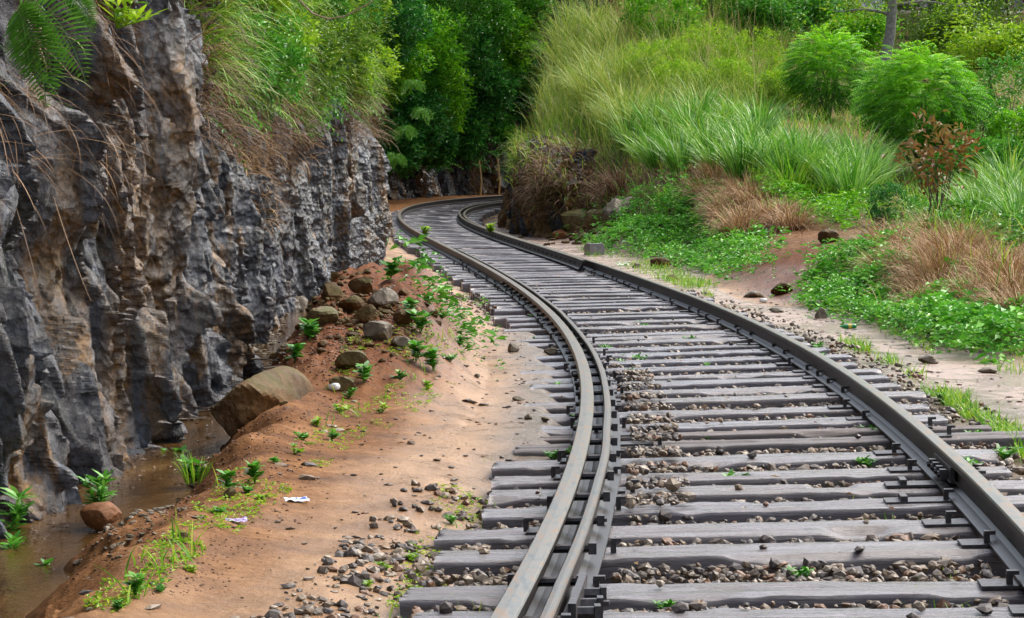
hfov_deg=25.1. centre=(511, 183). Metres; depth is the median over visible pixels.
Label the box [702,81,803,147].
grass tuft
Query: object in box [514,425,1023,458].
wooden sleeper
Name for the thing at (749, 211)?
dry grass clump
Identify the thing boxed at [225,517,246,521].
wrapper
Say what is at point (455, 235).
wooden sleeper
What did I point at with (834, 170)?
grass tuft
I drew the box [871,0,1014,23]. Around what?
tree
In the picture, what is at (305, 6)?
branch
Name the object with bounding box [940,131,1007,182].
shrub
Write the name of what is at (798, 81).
shrub
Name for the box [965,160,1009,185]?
grass tuft
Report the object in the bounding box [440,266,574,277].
wooden sleeper
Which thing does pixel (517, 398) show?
stone
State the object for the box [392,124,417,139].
fern
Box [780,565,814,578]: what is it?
track weed
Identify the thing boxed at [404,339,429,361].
weed
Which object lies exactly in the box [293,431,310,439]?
weed
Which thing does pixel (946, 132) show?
sapling
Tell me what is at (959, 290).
dry grass clump
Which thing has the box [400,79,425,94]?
fern
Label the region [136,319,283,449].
driftwood twigs
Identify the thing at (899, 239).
dry grass clump
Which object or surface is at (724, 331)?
wooden sleeper
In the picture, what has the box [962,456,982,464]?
track weed
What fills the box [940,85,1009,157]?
shrub
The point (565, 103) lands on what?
tall grass
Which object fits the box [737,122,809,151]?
grass tuft
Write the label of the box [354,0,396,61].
shrub
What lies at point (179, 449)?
weed
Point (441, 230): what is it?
wooden sleeper
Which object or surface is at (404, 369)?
short grass
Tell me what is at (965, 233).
dry grass clump
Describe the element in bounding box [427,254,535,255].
wooden sleeper
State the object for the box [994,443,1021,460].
track weed
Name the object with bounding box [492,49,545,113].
shrub
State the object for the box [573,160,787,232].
grass
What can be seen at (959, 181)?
grass tuft
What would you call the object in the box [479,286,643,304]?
wooden sleeper
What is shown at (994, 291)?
dry grass clump
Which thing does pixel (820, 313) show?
stone
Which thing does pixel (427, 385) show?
weed
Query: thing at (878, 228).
dry grass
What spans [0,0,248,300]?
hanging roots
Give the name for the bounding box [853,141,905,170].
grass tuft
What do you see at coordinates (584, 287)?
wooden sleeper
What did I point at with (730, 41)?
grass stalks
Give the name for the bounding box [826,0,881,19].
tree
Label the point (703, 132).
grass tuft
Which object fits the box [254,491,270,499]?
weed
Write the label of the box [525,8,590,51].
grass tuft
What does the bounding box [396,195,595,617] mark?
rail
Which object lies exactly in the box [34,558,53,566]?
weed
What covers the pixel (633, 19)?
grass stalks
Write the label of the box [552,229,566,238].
stone
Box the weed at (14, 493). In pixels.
[0,485,36,531]
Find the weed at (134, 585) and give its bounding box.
[121,571,148,596]
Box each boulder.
[80,501,121,531]
[210,366,315,437]
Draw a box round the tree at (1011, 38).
[923,6,1023,95]
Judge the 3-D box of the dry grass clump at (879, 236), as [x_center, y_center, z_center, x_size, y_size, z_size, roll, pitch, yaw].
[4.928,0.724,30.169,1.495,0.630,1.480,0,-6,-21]
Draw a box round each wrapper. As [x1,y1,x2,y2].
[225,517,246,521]
[283,496,308,501]
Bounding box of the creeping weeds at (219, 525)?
[83,316,487,612]
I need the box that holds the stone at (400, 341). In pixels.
[391,336,410,347]
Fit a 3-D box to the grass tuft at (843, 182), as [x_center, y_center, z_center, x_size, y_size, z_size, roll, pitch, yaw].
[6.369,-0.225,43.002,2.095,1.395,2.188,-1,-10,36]
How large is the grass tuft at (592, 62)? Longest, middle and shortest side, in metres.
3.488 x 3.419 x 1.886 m
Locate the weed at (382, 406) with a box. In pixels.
[373,401,390,412]
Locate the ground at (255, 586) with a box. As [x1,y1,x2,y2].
[25,4,1023,617]
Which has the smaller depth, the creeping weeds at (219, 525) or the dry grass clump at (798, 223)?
the creeping weeds at (219, 525)
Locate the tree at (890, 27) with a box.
[787,0,990,79]
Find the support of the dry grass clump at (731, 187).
on the ground at (255, 586)
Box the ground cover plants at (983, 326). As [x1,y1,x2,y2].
[770,221,1023,365]
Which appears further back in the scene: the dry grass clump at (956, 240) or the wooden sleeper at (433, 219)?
the wooden sleeper at (433, 219)
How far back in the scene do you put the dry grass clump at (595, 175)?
55.19 m
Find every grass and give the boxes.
[0,0,179,231]
[0,3,93,108]
[95,466,260,604]
[180,0,401,178]
[182,0,397,143]
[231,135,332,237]
[326,325,453,432]
[363,0,625,156]
[371,413,970,617]
[493,0,819,169]
[494,118,596,227]
[496,129,586,211]
[502,125,601,223]
[522,0,1023,247]
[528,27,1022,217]
[561,129,827,252]
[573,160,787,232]
[576,243,719,297]
[829,203,1023,355]
[837,331,1023,461]
[842,200,1022,304]
[872,313,1023,373]
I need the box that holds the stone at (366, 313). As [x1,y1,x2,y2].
[356,304,377,322]
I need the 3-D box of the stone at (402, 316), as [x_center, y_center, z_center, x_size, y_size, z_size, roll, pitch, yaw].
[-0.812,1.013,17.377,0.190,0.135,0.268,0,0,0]
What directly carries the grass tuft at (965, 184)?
on the ground at (255, 586)
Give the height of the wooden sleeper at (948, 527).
0.231 m
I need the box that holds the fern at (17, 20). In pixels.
[4,0,94,105]
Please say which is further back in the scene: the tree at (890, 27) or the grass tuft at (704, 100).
the tree at (890, 27)
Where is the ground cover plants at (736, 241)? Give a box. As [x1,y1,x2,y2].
[575,162,791,282]
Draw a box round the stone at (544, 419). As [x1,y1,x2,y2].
[541,417,549,421]
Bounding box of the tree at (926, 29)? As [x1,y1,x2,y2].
[895,0,999,82]
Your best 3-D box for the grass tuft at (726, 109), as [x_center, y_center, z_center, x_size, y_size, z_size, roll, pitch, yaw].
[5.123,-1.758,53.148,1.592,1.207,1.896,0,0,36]
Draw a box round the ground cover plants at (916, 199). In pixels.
[883,177,1023,257]
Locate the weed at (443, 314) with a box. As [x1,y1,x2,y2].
[438,307,449,318]
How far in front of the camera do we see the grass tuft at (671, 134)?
51.45 m
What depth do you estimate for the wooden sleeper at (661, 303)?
26.84 m
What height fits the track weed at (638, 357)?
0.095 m
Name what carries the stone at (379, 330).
on the ground at (255, 586)
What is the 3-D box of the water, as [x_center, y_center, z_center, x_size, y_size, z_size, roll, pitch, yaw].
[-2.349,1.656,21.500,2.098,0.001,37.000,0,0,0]
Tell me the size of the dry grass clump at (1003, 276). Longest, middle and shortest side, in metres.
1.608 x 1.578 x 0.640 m
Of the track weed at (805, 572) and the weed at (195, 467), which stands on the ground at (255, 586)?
the weed at (195, 467)
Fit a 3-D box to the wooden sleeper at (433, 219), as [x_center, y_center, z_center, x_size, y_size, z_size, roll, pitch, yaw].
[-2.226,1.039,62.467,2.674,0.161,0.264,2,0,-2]
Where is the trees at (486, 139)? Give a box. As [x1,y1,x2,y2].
[363,0,666,177]
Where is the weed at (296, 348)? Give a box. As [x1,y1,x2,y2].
[284,343,305,361]
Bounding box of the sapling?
[881,107,984,216]
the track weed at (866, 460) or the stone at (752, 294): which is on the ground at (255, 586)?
the stone at (752, 294)
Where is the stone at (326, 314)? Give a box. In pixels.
[306,306,338,325]
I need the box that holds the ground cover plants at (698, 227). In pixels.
[550,169,773,267]
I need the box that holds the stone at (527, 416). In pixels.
[524,414,531,419]
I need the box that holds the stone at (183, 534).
[175,531,187,539]
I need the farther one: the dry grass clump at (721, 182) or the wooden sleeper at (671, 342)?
the dry grass clump at (721, 182)
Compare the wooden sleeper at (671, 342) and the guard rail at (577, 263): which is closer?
the wooden sleeper at (671, 342)
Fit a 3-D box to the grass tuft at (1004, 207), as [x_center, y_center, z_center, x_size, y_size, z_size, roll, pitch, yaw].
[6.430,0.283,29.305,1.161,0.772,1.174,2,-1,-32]
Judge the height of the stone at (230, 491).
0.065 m
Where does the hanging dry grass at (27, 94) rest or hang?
on the rock cliff at (128, 357)
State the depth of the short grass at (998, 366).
20.89 m
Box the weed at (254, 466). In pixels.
[242,460,266,482]
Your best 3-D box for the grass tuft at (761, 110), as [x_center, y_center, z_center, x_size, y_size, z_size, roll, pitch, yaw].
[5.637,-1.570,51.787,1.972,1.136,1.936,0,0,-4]
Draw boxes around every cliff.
[0,0,395,538]
[364,0,1023,199]
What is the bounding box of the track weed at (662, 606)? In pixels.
[650,599,676,608]
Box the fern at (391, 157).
[388,152,406,168]
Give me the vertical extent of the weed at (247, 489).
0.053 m
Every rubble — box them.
[73,317,287,570]
[269,224,642,405]
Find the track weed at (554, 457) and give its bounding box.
[543,449,558,459]
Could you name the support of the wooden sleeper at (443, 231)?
on the ground at (255, 586)
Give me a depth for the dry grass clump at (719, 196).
42.95 m
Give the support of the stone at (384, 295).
on the ground at (255, 586)
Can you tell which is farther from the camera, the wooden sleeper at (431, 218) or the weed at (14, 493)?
the wooden sleeper at (431, 218)
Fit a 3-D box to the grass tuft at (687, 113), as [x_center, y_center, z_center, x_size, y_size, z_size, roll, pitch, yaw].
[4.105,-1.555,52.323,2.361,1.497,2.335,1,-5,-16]
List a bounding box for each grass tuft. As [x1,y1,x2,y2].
[174,450,214,484]
[517,14,591,84]
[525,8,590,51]
[529,37,645,115]
[530,10,609,69]
[531,49,616,104]
[550,17,648,82]
[551,0,629,37]
[557,34,666,104]
[562,58,682,133]
[568,7,650,58]
[570,77,641,134]
[586,98,654,152]
[589,0,678,53]
[590,31,657,81]
[603,115,665,164]
[609,115,680,172]
[613,90,677,140]
[628,113,719,175]
[631,86,688,121]
[631,112,706,150]
[637,96,681,133]
[649,86,730,146]
[657,106,739,150]
[661,72,740,123]
[663,106,741,155]
[669,119,752,174]
[673,89,769,130]
[689,112,789,181]
[698,105,754,147]
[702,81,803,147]
[705,86,766,124]
[708,111,776,151]
[711,116,817,178]
[729,89,801,130]
[733,126,808,179]
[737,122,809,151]
[741,108,852,174]
[748,138,833,196]
[749,120,812,159]
[765,116,817,148]
[774,127,837,157]
[774,134,866,189]
[774,140,837,187]
[782,138,879,182]
[788,143,878,193]
[791,115,895,174]
[810,137,911,205]
[818,118,902,161]
[819,132,910,200]
[841,140,929,192]
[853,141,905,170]
[923,176,974,211]
[934,176,1008,226]
[940,159,994,194]
[947,170,1002,202]
[949,171,974,192]
[953,125,1023,184]
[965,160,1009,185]
[967,160,1023,201]
[971,147,1023,197]
[979,170,1023,208]
[980,175,1023,233]
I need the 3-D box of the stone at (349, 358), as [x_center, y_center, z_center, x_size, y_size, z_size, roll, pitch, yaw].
[-1.115,1.224,16.022,0.240,0.136,0.172,0,0,0]
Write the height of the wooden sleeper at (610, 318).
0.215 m
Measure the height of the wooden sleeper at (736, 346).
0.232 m
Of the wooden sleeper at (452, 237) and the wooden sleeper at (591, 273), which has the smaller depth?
the wooden sleeper at (591, 273)
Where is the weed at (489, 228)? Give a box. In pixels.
[486,221,496,233]
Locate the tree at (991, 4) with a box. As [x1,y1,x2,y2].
[872,0,1023,63]
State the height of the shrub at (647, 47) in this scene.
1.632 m
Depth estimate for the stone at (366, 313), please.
17.38 m
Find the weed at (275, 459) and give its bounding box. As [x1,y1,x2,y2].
[268,456,281,462]
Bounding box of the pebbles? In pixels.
[62,265,1023,617]
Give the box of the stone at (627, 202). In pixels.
[621,196,634,207]
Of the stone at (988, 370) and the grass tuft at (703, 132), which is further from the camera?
the grass tuft at (703, 132)
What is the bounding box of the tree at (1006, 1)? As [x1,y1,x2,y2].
[1005,0,1016,25]
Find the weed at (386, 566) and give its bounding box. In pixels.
[374,560,392,569]
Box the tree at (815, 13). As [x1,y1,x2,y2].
[775,0,857,54]
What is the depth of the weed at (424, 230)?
47.25 m
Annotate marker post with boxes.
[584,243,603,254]
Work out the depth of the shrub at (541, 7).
91.49 m
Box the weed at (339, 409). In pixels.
[331,403,351,412]
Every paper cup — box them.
[328,383,339,389]
[759,298,766,302]
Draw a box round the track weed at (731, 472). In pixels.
[721,469,755,475]
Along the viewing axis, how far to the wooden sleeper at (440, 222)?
60.48 m
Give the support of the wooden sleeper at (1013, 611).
on the ground at (255, 586)
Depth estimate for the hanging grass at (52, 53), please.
13.24 m
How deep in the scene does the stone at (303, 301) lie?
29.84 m
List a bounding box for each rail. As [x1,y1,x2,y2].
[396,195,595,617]
[456,249,620,617]
[457,200,584,269]
[462,202,1023,589]
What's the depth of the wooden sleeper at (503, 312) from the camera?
26.27 m
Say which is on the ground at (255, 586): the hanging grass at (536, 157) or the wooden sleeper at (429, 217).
the wooden sleeper at (429, 217)
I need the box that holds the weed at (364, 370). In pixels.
[352,360,374,382]
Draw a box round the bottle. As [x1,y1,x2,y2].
[840,324,855,328]
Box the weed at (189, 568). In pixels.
[181,564,196,572]
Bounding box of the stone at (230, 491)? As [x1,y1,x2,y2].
[223,486,235,497]
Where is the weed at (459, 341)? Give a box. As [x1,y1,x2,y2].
[454,335,464,345]
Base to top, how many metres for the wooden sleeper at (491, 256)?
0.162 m
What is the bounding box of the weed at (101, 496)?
[74,469,119,503]
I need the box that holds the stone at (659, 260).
[650,257,670,267]
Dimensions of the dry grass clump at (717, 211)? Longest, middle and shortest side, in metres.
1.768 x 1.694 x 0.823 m
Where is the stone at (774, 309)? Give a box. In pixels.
[769,307,783,312]
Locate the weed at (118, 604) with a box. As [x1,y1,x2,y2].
[110,597,126,609]
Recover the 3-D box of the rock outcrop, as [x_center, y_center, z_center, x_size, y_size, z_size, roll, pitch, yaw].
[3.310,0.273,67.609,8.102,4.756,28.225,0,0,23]
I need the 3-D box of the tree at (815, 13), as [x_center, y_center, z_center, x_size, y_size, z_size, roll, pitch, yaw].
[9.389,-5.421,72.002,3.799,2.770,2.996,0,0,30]
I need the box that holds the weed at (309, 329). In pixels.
[299,318,320,340]
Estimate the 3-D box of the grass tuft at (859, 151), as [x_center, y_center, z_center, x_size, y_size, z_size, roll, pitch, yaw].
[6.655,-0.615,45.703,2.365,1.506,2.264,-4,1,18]
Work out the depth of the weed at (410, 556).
9.19 m
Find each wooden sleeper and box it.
[391,212,480,215]
[391,213,477,217]
[391,214,482,221]
[391,215,478,218]
[391,231,471,236]
[392,216,478,219]
[392,217,479,221]
[392,218,477,221]
[392,219,482,222]
[392,233,472,237]
[392,235,484,240]
[393,220,483,225]
[393,221,458,223]
[393,223,461,225]
[393,225,464,227]
[393,237,489,242]
[394,227,466,228]
[394,233,479,234]
[394,236,487,237]
[394,239,465,244]
[395,229,472,231]
[395,230,474,232]
[396,213,482,217]
[397,228,468,229]
[398,211,485,219]
[398,240,495,245]
[399,569,1023,617]
[400,242,500,247]
[402,218,478,221]
[402,241,497,241]
[403,242,503,249]
[405,238,492,239]
[405,245,509,251]
[407,223,482,225]
[407,246,514,254]
[408,244,506,244]
[409,225,462,226]
[410,246,493,246]
[413,600,1023,617]
[414,210,486,217]
[415,249,520,256]
[416,248,517,249]
[419,250,523,255]
[420,251,526,253]
[420,253,532,257]
[421,210,487,216]
[422,208,494,215]
[426,209,488,211]
[426,258,537,266]
[427,207,494,210]
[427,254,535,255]
[428,252,529,253]
[428,255,541,257]
[429,235,482,235]
[431,207,496,214]
[431,257,544,258]
[431,260,554,266]
[432,261,561,272]
[433,206,499,213]
[433,510,981,552]
[434,530,1006,583]
[435,258,549,261]
[438,206,500,208]
[440,259,555,264]
[440,262,566,269]
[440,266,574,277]
[444,264,611,269]
[446,268,589,281]
[448,263,552,267]
[448,268,586,272]
[451,270,597,283]
[452,272,602,286]
[455,269,595,275]
[460,276,650,292]
[462,274,608,281]
[469,278,621,289]
[469,281,627,296]
[471,284,634,300]
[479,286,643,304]
[482,488,1023,529]
[483,291,696,306]
[484,292,658,311]
[487,470,1023,507]
[489,297,712,314]
[490,459,1012,489]
[491,443,998,478]
[493,306,738,327]
[494,301,686,315]
[496,297,714,308]
[503,318,774,335]
[505,309,748,328]
[509,314,749,328]
[514,399,929,425]
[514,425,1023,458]
[516,328,793,342]
[520,357,857,378]
[524,386,926,413]
[525,350,852,369]
[525,364,881,383]
[529,332,804,348]
[530,370,889,392]
[533,325,785,338]
[535,343,830,362]
[539,416,991,443]
[540,410,947,435]
[548,338,810,355]
[548,378,901,402]
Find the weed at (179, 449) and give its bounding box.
[160,445,188,450]
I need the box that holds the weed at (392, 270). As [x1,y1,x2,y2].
[380,255,405,279]
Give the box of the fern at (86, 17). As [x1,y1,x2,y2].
[63,0,98,33]
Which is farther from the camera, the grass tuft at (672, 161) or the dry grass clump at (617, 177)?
the dry grass clump at (617, 177)
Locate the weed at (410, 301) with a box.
[397,297,420,310]
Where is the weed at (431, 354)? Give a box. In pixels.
[422,347,443,370]
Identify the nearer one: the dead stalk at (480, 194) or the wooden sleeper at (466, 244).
the wooden sleeper at (466, 244)
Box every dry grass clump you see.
[561,137,607,162]
[567,176,605,208]
[569,158,602,195]
[570,176,627,210]
[574,149,643,202]
[585,162,625,185]
[585,163,609,187]
[586,148,613,173]
[674,166,727,200]
[684,155,727,181]
[684,184,727,210]
[684,186,749,224]
[694,194,784,242]
[701,173,743,195]
[701,200,775,228]
[703,182,763,211]
[704,164,777,197]
[708,173,786,208]
[726,195,800,222]
[731,185,813,220]
[748,196,832,233]
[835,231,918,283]
[838,218,919,253]
[846,221,900,240]
[858,232,933,268]
[860,238,911,262]
[870,253,945,296]
[871,226,959,263]
[872,243,949,282]
[875,238,1004,295]
[877,222,935,249]
[878,213,914,238]
[878,264,981,302]
[882,220,996,278]
[886,204,970,238]
[888,230,1016,284]
[893,222,968,249]
[901,208,1023,262]
[909,266,974,289]
[923,229,1023,267]
[925,267,1001,301]
[932,219,1006,244]
[937,263,1017,292]
[940,245,1023,281]
[947,253,1023,298]
[954,240,1023,279]
[955,271,1023,307]
[966,271,1023,310]
[985,235,1023,265]
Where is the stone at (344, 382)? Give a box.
[329,376,355,390]
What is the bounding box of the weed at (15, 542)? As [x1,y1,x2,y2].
[0,530,28,548]
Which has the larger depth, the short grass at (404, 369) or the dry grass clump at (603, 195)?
the dry grass clump at (603, 195)
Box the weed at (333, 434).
[328,428,340,439]
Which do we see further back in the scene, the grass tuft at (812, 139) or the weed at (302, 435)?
the grass tuft at (812, 139)
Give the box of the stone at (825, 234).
[818,229,838,242]
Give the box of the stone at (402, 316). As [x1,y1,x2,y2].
[393,309,416,324]
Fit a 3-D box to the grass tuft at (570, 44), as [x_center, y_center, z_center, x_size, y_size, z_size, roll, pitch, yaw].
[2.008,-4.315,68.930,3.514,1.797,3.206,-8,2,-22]
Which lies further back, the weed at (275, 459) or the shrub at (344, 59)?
the shrub at (344, 59)
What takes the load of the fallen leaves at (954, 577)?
on the ground at (255, 586)
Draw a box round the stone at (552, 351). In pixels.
[544,347,557,354]
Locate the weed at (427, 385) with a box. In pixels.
[422,379,433,389]
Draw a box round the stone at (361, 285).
[348,276,372,293]
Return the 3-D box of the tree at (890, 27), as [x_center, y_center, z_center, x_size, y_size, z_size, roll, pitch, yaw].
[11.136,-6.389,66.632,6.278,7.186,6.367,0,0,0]
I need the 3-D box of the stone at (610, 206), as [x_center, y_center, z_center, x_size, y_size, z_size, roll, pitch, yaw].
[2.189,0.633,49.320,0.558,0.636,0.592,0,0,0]
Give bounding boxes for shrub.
[217,1,304,111]
[222,0,249,23]
[229,0,275,43]
[238,10,320,115]
[243,0,291,30]
[258,5,325,71]
[279,22,358,109]
[287,34,346,120]
[292,87,322,122]
[297,0,316,40]
[299,0,331,50]
[302,70,347,140]
[303,1,354,61]
[304,40,338,98]
[319,0,352,27]
[322,61,350,103]
[323,4,354,39]
[323,30,355,85]
[325,15,383,79]
[342,0,388,34]
[344,46,379,98]
[345,0,366,12]
[349,42,382,108]
[351,0,369,22]
[352,3,387,58]
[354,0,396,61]
[360,0,399,25]
[361,31,403,95]
[363,85,384,113]
[368,0,446,67]
[368,12,437,110]
[370,108,429,179]
[374,46,450,121]
[380,84,461,162]
[392,2,470,100]
[396,0,491,65]
[416,120,465,172]
[432,20,503,98]
[435,65,477,132]
[436,0,526,61]
[451,96,492,166]
[464,0,548,91]
[466,50,521,127]
[478,0,558,51]
[486,109,520,163]
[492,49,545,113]
[614,34,696,91]
[616,0,663,20]
[618,0,706,49]
[643,54,712,102]
[659,0,728,26]
[664,17,747,74]
[696,0,772,39]
[699,54,766,104]
[717,26,788,96]
[750,67,800,110]
[774,23,880,121]
[848,62,931,146]
[849,40,994,177]
[862,178,917,225]
[915,145,974,193]
[936,83,992,134]
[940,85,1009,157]
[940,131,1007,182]
[971,45,1023,136]
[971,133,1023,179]
[980,104,1023,149]
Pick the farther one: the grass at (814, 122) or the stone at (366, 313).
the grass at (814, 122)
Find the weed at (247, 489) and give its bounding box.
[238,484,253,492]
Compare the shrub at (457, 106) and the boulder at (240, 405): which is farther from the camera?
the shrub at (457, 106)
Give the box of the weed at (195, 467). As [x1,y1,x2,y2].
[178,454,207,479]
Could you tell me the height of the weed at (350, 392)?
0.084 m
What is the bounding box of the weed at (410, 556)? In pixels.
[405,552,419,560]
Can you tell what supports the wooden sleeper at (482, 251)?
on the ground at (255, 586)
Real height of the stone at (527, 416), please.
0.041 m
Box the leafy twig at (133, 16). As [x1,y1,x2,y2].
[98,0,165,28]
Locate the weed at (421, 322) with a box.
[405,308,437,331]
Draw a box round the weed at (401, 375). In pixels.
[390,369,408,379]
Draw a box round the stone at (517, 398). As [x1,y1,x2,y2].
[512,396,524,400]
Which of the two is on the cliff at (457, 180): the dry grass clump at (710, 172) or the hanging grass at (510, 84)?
the hanging grass at (510, 84)
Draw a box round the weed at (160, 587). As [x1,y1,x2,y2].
[154,579,166,591]
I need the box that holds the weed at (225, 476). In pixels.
[216,469,238,488]
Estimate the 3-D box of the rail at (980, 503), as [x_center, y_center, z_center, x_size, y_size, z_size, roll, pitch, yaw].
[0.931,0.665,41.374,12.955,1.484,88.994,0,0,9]
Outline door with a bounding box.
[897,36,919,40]
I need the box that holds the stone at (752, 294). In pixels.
[743,291,763,297]
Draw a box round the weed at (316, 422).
[310,416,321,426]
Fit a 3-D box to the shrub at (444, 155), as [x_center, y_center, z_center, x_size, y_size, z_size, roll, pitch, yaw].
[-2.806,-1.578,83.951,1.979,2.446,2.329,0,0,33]
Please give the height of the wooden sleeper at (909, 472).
0.233 m
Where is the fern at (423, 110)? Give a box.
[411,107,433,124]
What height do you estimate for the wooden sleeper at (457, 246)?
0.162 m
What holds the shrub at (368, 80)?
on the rock cliff at (128, 357)
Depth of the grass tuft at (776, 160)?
44.33 m
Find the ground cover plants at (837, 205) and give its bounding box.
[736,161,894,229]
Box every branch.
[298,0,373,19]
[708,0,725,54]
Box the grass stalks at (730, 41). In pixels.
[672,0,797,98]
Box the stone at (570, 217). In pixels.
[560,209,586,232]
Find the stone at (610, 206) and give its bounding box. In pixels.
[601,198,625,222]
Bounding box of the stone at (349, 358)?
[335,350,367,368]
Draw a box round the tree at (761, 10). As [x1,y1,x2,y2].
[720,0,810,55]
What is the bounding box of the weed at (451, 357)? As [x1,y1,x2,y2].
[441,353,457,361]
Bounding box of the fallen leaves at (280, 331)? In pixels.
[14,316,293,590]
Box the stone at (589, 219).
[584,209,603,230]
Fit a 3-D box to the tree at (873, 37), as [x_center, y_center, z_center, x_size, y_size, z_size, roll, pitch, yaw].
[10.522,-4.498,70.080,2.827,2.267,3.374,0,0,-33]
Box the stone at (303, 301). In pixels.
[297,296,307,310]
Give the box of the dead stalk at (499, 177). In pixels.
[497,158,500,194]
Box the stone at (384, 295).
[368,287,398,306]
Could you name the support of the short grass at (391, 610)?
on the ground at (255, 586)
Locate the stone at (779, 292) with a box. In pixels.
[771,282,792,294]
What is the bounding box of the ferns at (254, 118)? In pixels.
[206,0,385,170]
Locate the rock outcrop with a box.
[497,133,597,237]
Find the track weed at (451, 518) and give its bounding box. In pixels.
[443,513,457,523]
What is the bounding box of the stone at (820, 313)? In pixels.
[815,307,826,318]
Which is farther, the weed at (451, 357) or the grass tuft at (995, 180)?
the grass tuft at (995, 180)
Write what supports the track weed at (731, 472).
on the ballast
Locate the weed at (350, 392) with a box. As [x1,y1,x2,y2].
[342,386,356,397]
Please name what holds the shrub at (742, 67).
on the ground at (255, 586)
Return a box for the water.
[0,301,311,617]
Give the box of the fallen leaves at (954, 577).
[303,276,959,602]
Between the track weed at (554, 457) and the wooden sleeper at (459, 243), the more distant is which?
the wooden sleeper at (459, 243)
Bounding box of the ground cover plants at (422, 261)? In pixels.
[375,230,507,368]
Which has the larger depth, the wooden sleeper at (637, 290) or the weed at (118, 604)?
the wooden sleeper at (637, 290)
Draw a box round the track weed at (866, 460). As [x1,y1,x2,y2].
[855,454,878,467]
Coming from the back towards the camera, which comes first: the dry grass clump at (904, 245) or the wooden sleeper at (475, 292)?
the wooden sleeper at (475, 292)
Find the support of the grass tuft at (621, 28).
on the ground at (255, 586)
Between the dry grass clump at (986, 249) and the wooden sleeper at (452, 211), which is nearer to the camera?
the dry grass clump at (986, 249)
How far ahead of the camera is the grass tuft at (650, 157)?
51.14 m
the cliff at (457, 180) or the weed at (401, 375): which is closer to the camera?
the weed at (401, 375)
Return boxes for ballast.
[263,287,1023,617]
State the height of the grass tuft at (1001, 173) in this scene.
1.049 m
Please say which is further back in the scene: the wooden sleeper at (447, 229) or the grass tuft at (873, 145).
the wooden sleeper at (447, 229)
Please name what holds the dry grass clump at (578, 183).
on the ground at (255, 586)
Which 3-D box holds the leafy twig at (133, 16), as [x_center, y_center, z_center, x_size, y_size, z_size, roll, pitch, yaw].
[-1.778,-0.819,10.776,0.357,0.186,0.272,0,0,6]
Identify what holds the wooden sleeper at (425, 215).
on the ground at (255, 586)
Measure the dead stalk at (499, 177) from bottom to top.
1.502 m
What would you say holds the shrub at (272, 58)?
on the rock cliff at (128, 357)
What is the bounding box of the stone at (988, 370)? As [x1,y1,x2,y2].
[978,367,996,372]
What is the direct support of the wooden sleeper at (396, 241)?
on the ground at (255, 586)
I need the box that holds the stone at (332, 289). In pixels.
[322,281,343,300]
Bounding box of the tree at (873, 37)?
[807,0,904,71]
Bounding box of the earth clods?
[136,267,438,595]
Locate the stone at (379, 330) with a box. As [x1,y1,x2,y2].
[363,321,392,340]
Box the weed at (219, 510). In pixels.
[207,505,226,513]
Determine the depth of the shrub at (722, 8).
68.98 m
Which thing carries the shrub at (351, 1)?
on the rock cliff at (128, 357)
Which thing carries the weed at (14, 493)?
on the ground at (255, 586)
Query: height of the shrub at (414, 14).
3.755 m
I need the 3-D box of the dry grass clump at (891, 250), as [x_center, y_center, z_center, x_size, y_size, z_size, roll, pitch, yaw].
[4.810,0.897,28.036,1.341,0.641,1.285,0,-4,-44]
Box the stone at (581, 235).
[577,232,588,240]
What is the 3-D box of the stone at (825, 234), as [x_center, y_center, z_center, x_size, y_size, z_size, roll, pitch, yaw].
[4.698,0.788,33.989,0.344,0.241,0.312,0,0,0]
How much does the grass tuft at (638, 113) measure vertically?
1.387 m
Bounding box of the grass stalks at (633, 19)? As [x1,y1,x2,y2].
[587,0,682,54]
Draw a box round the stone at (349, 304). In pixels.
[338,295,364,312]
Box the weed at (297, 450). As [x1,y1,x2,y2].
[290,443,304,453]
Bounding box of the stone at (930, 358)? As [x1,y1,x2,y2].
[918,354,937,363]
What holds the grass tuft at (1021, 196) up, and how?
on the ground at (255, 586)
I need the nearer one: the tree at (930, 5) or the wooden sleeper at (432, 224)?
the wooden sleeper at (432, 224)
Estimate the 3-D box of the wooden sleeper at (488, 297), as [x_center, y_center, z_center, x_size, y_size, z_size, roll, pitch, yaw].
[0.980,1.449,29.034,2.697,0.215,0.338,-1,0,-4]
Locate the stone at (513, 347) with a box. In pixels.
[508,343,519,351]
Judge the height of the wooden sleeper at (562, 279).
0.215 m
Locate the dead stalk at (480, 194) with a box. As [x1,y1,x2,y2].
[479,161,482,195]
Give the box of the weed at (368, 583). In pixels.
[362,580,372,587]
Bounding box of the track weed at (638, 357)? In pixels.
[632,353,647,359]
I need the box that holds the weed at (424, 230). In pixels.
[420,226,431,234]
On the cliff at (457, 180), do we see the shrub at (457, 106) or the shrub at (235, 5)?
the shrub at (457, 106)
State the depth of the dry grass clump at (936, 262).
25.85 m

